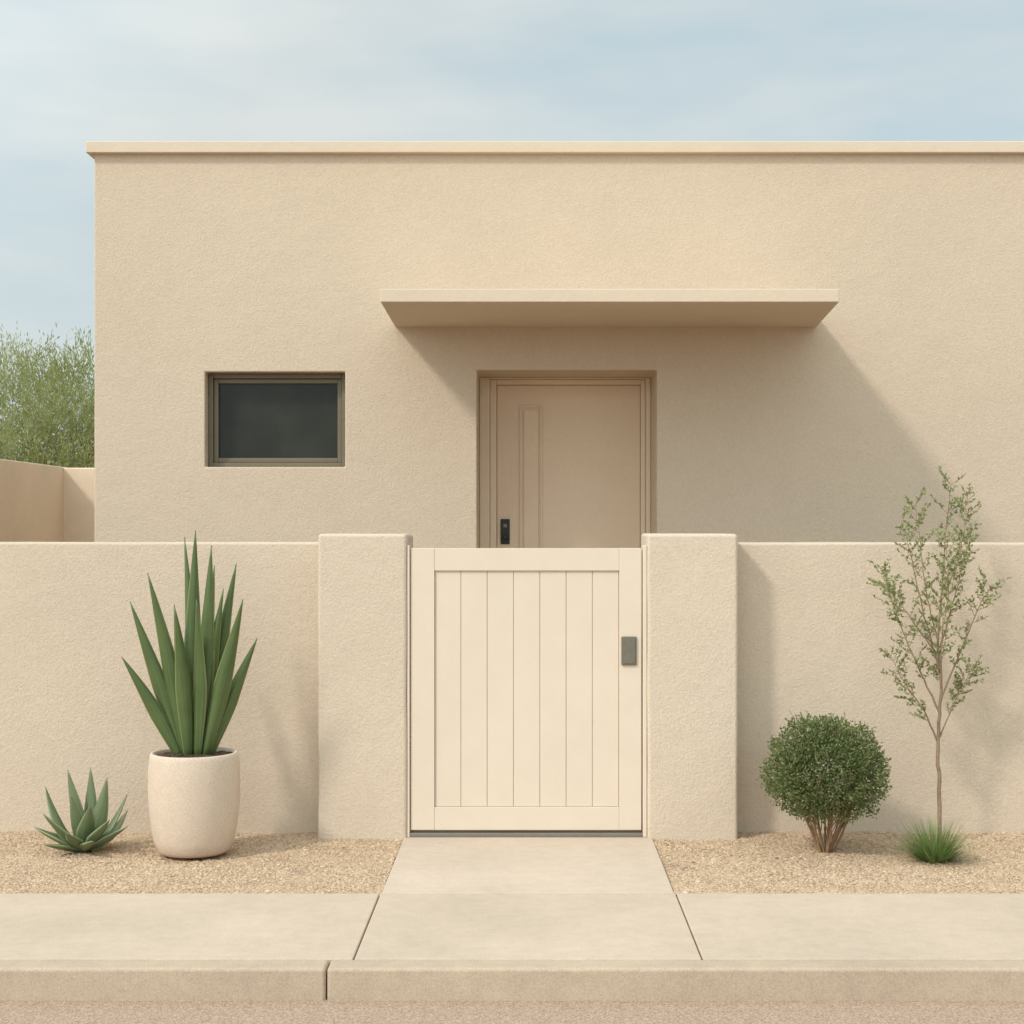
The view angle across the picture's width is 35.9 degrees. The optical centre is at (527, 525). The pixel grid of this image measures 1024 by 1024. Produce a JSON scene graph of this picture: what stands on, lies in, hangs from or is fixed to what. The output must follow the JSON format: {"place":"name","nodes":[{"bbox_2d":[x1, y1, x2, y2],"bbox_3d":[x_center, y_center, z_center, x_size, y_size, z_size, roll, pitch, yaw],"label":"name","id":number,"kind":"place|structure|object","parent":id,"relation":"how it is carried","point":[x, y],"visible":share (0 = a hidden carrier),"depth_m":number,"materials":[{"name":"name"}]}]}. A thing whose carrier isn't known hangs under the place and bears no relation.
{"place":"outdoors","nodes":[
{"label":"outdoors","id":0,"kind":"place"},
{"bbox_2d":[0,893,1023,963],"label":"sidewalk","id":1,"kind":"structure","parent":0,"point":[329,927],"depth_m":6.31,"materials":[{"name":"concrete"}]},
{"bbox_2d":[0,999,1023,1023],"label":"road","id":2,"kind":"structure","parent":0,"point":[326,1011],"depth_m":5.58,"materials":[{"name":"beige asphalt"}]},
{"bbox_2d":[0,0,1023,467],"label":"sky","id":3,"kind":"structure","parent":0,"point":[73,73],"materials":[{"name":"blue"}]},
{"bbox_2d":[382,829,673,892],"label":"garden path","id":4,"kind":"structure","parent":0,"point":[527,864],"depth_m":7.42,"materials":[{"name":"concrete"}]},
{"bbox_2d":[407,545,646,836],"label":"garden gate","id":5,"kind":"structure","parent":4,"relation":"on","point":[523,692],"depth_m":8.14,"materials":[{"name":"paint"}]},
{"bbox_2d":[233,827,953,964],"bbox_3d":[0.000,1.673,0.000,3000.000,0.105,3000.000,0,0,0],"label":"ground","id":6,"kind":"structure","parent":0,"point":[665,867],"depth_m":7.43,"materials":[{"name":"beige gravel"}]},
{"bbox_2d":[0,459,66,541],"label":"yard wall","id":7,"kind":"structure","parent":6,"relation":"on","point":[31,502],"depth_m":15.82,"materials":[{"name":"beige paint"}]},
{"bbox_2d":[0,324,94,467],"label":"palo verde tree","id":8,"kind":"object","parent":6,"relation":"on","point":[63,411],"visible":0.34,"depth_m":19.69,"materials":[{"name":"green plant"}]},
{"bbox_2d":[63,468,94,541],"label":"yard wall","id":9,"kind":"structure","parent":6,"relation":"on","point":[78,504],"depth_m":16.93,"materials":[{"name":"beige paint"}]},
{"bbox_2d":[0,542,318,833],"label":"boundary wall","id":10,"kind":"structure","parent":6,"relation":"on","point":[71,701],"depth_m":8.30,"materials":[{"name":"paint"}]},
{"bbox_2d":[0,830,402,896],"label":"gravel bed","id":11,"kind":"object","parent":6,"relation":"on","point":[30,862],"visible":0.84,"depth_m":7.47,"materials":[{"name":"beige gravel"}]},
{"bbox_2d":[34,767,127,852],"bbox_3d":[-2.190,1.407,7.780,0.467,0.412,0.405,0,0,0],"label":"agave plant","id":12,"kind":"object","parent":11,"relation":"on","point":[92,830],"visible":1,"depth_m":7.75,"materials":[{"name":"green plant"}]},
{"bbox_2d":[121,530,257,857],"bbox_3d":[-1.636,0.810,7.750,0.539,1.580,0.445,0,0,28],"label":"potted agave","id":13,"kind":"object","parent":11,"relation":"on","point":[193,786],"visible":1,"depth_m":7.70,"materials":[{"name":"plant"}]},
{"bbox_2d":[318,534,412,839],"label":"gate pillar","id":14,"kind":"structure","parent":6,"relation":"on","point":[362,712],"depth_m":8.10,"materials":[{"name":"paint"}]},
{"bbox_2d":[0,960,1023,1000],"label":"kerb","id":15,"kind":"structure","parent":6,"relation":"on","point":[513,980],"depth_m":5.71,"materials":[{"name":"concrete"}]},
{"bbox_2d":[95,154,1023,547],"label":"walls","id":16,"kind":"structure","parent":6,"relation":"on","point":[877,394],"depth_m":10.70,"materials":[{"name":"paint"}]},
{"bbox_2d":[208,374,214,466],"bbox_3d":[-2.169,-0.722,10.845,0.032,0.639,0.090,0,0,0],"label":"window frame","id":17,"kind":"object","parent":16,"relation":"attached to","point":[210,420],"visible":0.74,"depth_m":10.80,"materials":[{"name":"brown metal"}]},
{"bbox_2d":[214,379,219,462],"bbox_3d":[-2.136,-0.722,10.852,0.030,0.571,0.055,0,0,0],"label":"window sash","id":18,"kind":"object","parent":16,"relation":"attached to","point":[216,420],"depth_m":10.82,"materials":[{"name":"brown metal"}]},
{"bbox_2d":[213,374,341,378],"bbox_3d":[-1.713,-1.025,10.845,0.879,0.032,0.088,0,0,0],"label":"window frame top","id":19,"kind":"object","parent":16,"relation":"attached to","point":[277,376],"depth_m":10.80,"materials":[{"name":"brown metal"}]},
{"bbox_2d":[213,463,341,466],"bbox_3d":[-1.713,-0.418,10.845,0.879,0.032,0.088,0,0,0],"label":"window frame bottom","id":20,"kind":"object","parent":16,"relation":"attached to","point":[277,464],"depth_m":10.80,"materials":[{"name":"brown metal"}]},
{"bbox_2d":[219,379,337,383],"bbox_3d":[-1.713,-0.992,10.852,0.815,0.030,0.053,0,0,0],"label":"window sash top","id":21,"kind":"object","parent":16,"relation":"attached to","point":[278,381],"depth_m":10.83,"materials":[{"name":"brown metal"}]},
{"bbox_2d":[219,458,337,462],"bbox_3d":[-1.713,-0.451,10.852,0.815,0.030,0.053,0,0,0],"label":"window sash bottom","id":22,"kind":"object","parent":16,"relation":"attached to","point":[278,460],"depth_m":10.83,"materials":[{"name":"brown metal"}]},
{"bbox_2d":[219,384,337,457],"bbox_3d":[-1.713,-0.722,10.860,0.828,0.523,0.010,0,0,0],"label":"window glass","id":23,"kind":"object","parent":16,"relation":"attached to","point":[278,420],"visible":1,"depth_m":10.86,"materials":[{"name":"black glass"}]},
{"bbox_2d":[338,379,341,462],"bbox_3d":[-1.290,-0.722,10.852,0.030,0.571,0.055,0,0,0],"label":"window sash","id":24,"kind":"object","parent":16,"relation":"attached to","point":[339,420],"depth_m":10.82,"materials":[{"name":"brown metal"}]},
{"bbox_2d":[342,374,344,466],"bbox_3d":[-1.257,-0.722,10.845,0.032,0.639,0.090,0,0,0],"label":"window frame","id":25,"kind":"object","parent":16,"relation":"attached to","point":[343,420],"visible":0.58,"depth_m":10.80,"materials":[{"name":"brown metal"}]},
{"bbox_2d":[480,378,489,547],"bbox_3d":[-0.308,0.273,11.310,0.071,2.655,0.180,0,0,0],"label":"door lining","id":26,"kind":"object","parent":16,"relation":"attached to","point":[484,462],"depth_m":11.22,"materials":[{"name":"paint"}]},
{"bbox_2d":[490,380,496,547],"bbox_3d":[-0.248,0.276,11.345,0.047,2.648,0.090,0,0,0],"label":"door frame","id":27,"kind":"object","parent":16,"relation":"attached to","point":[493,463],"visible":0.45,"depth_m":11.30,"materials":[{"name":"beige wood"}]},
{"bbox_2d":[86,141,1023,159],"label":"coping","id":28,"kind":"object","parent":16,"relation":"on","point":[93,148],"visible":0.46,"depth_m":10.65,"materials":[{"name":"beige paint"}]},
{"bbox_2d":[490,378,645,379],"bbox_3d":[0.284,-1.052,11.310,1.113,0.006,0.178,0,0,0],"label":"door lining top","id":29,"kind":"object","parent":16,"relation":"attached to","point":[567,378],"depth_m":11.24,"materials":[{"name":"paint"}]},
{"bbox_2d":[497,385,639,547],"bbox_3d":[0.291,0.291,11.355,1.025,2.598,0.050,0,0,0],"label":"door leaf","id":30,"kind":"object","parent":16,"relation":"attached to","point":[591,466],"visible":0.46,"depth_m":11.33,"materials":[{"name":"beige wood"}]},
{"bbox_2d":[501,519,509,543],"bbox_3d":[-0.164,0.040,11.321,0.065,0.180,0.018,0,0,0],"label":"door lock plate","id":31,"kind":"object","parent":30,"relation":"attached to","point":[505,531],"depth_m":11.31,"materials":[{"name":"black metal"}]},
{"bbox_2d":[520,406,521,547],"bbox_3d":[-0.052,0.194,11.323,0.016,2.113,0.014,0,0,0],"label":"door moulding","id":32,"kind":"object","parent":30,"relation":"attached to","point":[520,476],"depth_m":11.32,"materials":[{"name":"beige wood"}]},
{"bbox_2d":[524,410,537,547],"bbox_3d":[0.022,0.193,11.325,0.104,2.045,0.010,0,0,0],"label":"door inset","id":33,"kind":"object","parent":30,"relation":"attached to","point":[530,478],"depth_m":11.32,"materials":[{"name":"beige wood"}]},
{"bbox_2d":[522,406,539,407],"bbox_3d":[0.022,-0.855,11.323,0.131,0.016,0.013,0,0,0],"label":"door moulding","id":34,"kind":"object","parent":30,"relation":"attached to","point":[530,406],"depth_m":11.32,"materials":[{"name":"beige wood"}]},
{"bbox_2d":[540,406,542,547],"bbox_3d":[0.096,0.194,11.323,0.016,2.113,0.014,0,0,0],"label":"door moulding","id":35,"kind":"object","parent":30,"relation":"attached to","point":[541,476],"depth_m":11.32,"materials":[{"name":"beige wood"}]},
{"bbox_2d":[497,380,640,384],"bbox_3d":[0.291,-1.029,11.345,1.030,0.036,0.088,0,0,0],"label":"door frame top","id":36,"kind":"object","parent":16,"relation":"attached to","point":[568,382],"depth_m":11.30,"materials":[{"name":"beige wood"}]},
{"bbox_2d":[380,289,838,326],"bbox_3d":[0.527,-1.387,10.110,2.855,0.079,1.220,0,0,0],"label":"canopy","id":37,"kind":"object","parent":16,"relation":"attached to","point":[608,307],"visible":1,"depth_m":9.74,"materials":[{"name":"beige paint"}]},
{"bbox_2d":[640,380,644,547],"bbox_3d":[0.823,0.276,11.345,0.033,2.648,0.090,0,0,0],"label":"door frame","id":38,"kind":"object","parent":16,"relation":"attached to","point":[642,457],"visible":0.47,"depth_m":11.30,"materials":[{"name":"beige wood"}]},
{"bbox_2d":[645,378,650,533],"bbox_3d":[0.857,0.273,11.310,0.031,2.655,0.180,0,0,0],"label":"door lining","id":39,"kind":"object","parent":16,"relation":"attached to","point":[647,455],"depth_m":11.22,"materials":[{"name":"paint"}]},
{"bbox_2d":[641,534,737,841],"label":"gate pillar","id":40,"kind":"structure","parent":6,"relation":"on","point":[692,670],"depth_m":8.10,"materials":[{"name":"paint"}]},
{"bbox_2d":[653,831,1023,894],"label":"gravel bed","id":41,"kind":"object","parent":6,"relation":"on","point":[789,862],"visible":0.81,"depth_m":7.48,"materials":[{"name":"beige gravel"}]},
{"bbox_2d":[755,710,894,852],"bbox_3d":[1.467,1.272,7.781,0.675,0.722,0.650,0,0,0],"label":"round bush","id":42,"kind":"object","parent":41,"relation":"on","point":[818,737],"visible":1,"depth_m":7.67,"materials":[{"name":"green plant"}]},
{"bbox_2d":[882,810,981,863],"bbox_3d":[1.937,1.482,7.572,0.552,0.260,0.569,0,0,0],"label":"grass tuft","id":43,"kind":"object","parent":41,"relation":"on","point":[932,850],"visible":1,"depth_m":7.53,"materials":[{"name":"green plant"}]},
{"bbox_2d":[866,465,1010,844],"bbox_3d":[2.045,0.657,7.924,0.741,1.929,0.484,0,0,0],"label":"young tree","id":44,"kind":"object","parent":41,"relation":"on","point":[950,605],"visible":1,"depth_m":7.97,"materials":[{"name":"green plant"}]},
{"bbox_2d":[737,542,1023,833],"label":"boundary wall","id":45,"kind":"structure","parent":6,"relation":"on","point":[817,629],"depth_m":8.30,"materials":[{"name":"paint"}]}
]}

